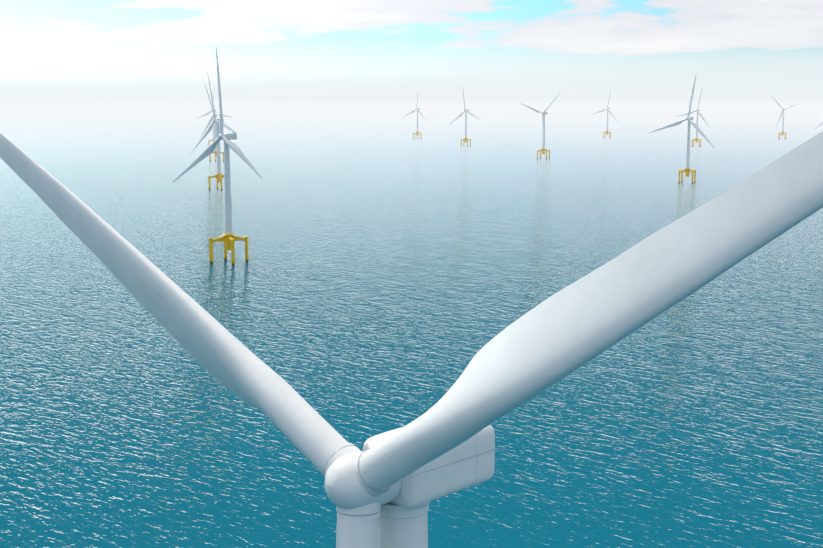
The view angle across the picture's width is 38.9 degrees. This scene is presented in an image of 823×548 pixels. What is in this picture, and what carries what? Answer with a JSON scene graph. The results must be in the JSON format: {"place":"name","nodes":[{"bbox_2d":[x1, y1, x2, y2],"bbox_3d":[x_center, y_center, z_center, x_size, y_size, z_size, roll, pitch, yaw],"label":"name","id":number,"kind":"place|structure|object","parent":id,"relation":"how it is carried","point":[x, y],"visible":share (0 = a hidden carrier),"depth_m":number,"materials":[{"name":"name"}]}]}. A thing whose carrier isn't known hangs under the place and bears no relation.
{"place":"outdoors","nodes":[
{"label":"outdoors","id":0,"kind":"place"},
{"bbox_2d":[0,102,822,547],"bbox_3d":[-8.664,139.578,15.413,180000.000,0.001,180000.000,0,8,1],"label":"sea","id":1,"kind":"structure","parent":0,"point":[396,272],"depth_m":742.02,"materials":[{"name":"liquid"}]},
{"bbox_2d":[198,93,219,145],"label":"turbine","id":2,"kind":"object","parent":1,"relation":"in","point":[213,140],"visible":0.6,"depth_m":3503.54,"materials":[{"name":"white metal"}]},
{"bbox_2d":[191,72,236,190],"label":"turbine","id":3,"kind":"object","parent":1,"relation":"in","point":[218,176],"visible":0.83,"depth_m":1839.10,"materials":[{"name":"white metal"}]},
{"bbox_2d":[199,85,232,161],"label":"turbine","id":4,"kind":"object","parent":1,"relation":"in","point":[208,124],"visible":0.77,"depth_m":2692.73,"materials":[{"name":"white metal"}]},
{"bbox_2d":[172,47,262,265],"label":"turbine","id":5,"kind":"object","parent":1,"relation":"in","point":[228,238],"visible":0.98,"depth_m":1003.68,"materials":[{"name":"white metal"}]},
{"bbox_2d":[0,131,822,547],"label":"turbine","id":6,"kind":"object","parent":1,"relation":"in","point":[384,489],"visible":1,"depth_m":85.24,"materials":[{"name":"white metal"}]},
{"bbox_2d":[404,91,425,138],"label":"turbine","id":7,"kind":"object","parent":1,"relation":"in","point":[417,132],"visible":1,"depth_m":4292.05,"materials":[{"name":"white metal"}]},
{"bbox_2d":[449,91,479,146],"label":"turbine","id":8,"kind":"object","parent":1,"relation":"in","point":[461,114],"visible":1,"depth_m":3594.06,"materials":[{"name":"white metal"}]},
{"bbox_2d":[521,93,559,159],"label":"turbine","id":9,"kind":"object","parent":1,"relation":"in","point":[543,149],"visible":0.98,"depth_m":2807.02,"materials":[{"name":"white metal"}]},
{"bbox_2d":[590,90,616,137],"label":"turbine","id":10,"kind":"object","parent":1,"relation":"in","point":[606,132],"visible":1,"depth_m":4400.20,"materials":[{"name":"white metal"}]},
{"bbox_2d":[649,76,714,183],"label":"turbine","id":11,"kind":"object","parent":1,"relation":"in","point":[687,170],"visible":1,"depth_m":1981.91,"materials":[{"name":"white metal"}]},
{"bbox_2d":[676,87,709,146],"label":"turbine","id":12,"kind":"object","parent":1,"relation":"in","point":[696,139],"visible":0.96,"depth_m":3580.35,"materials":[{"name":"white metal"}]},
{"bbox_2d":[771,95,800,138],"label":"turbine","id":13,"kind":"object","parent":1,"relation":"in","point":[782,112],"visible":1,"depth_m":4308.61,"materials":[{"name":"white metal"}]},
{"bbox_2d":[0,0,822,101],"label":"sky","id":14,"kind":"structure","parent":0,"point":[51,50],"materials":[{"name":"white"}]}
]}

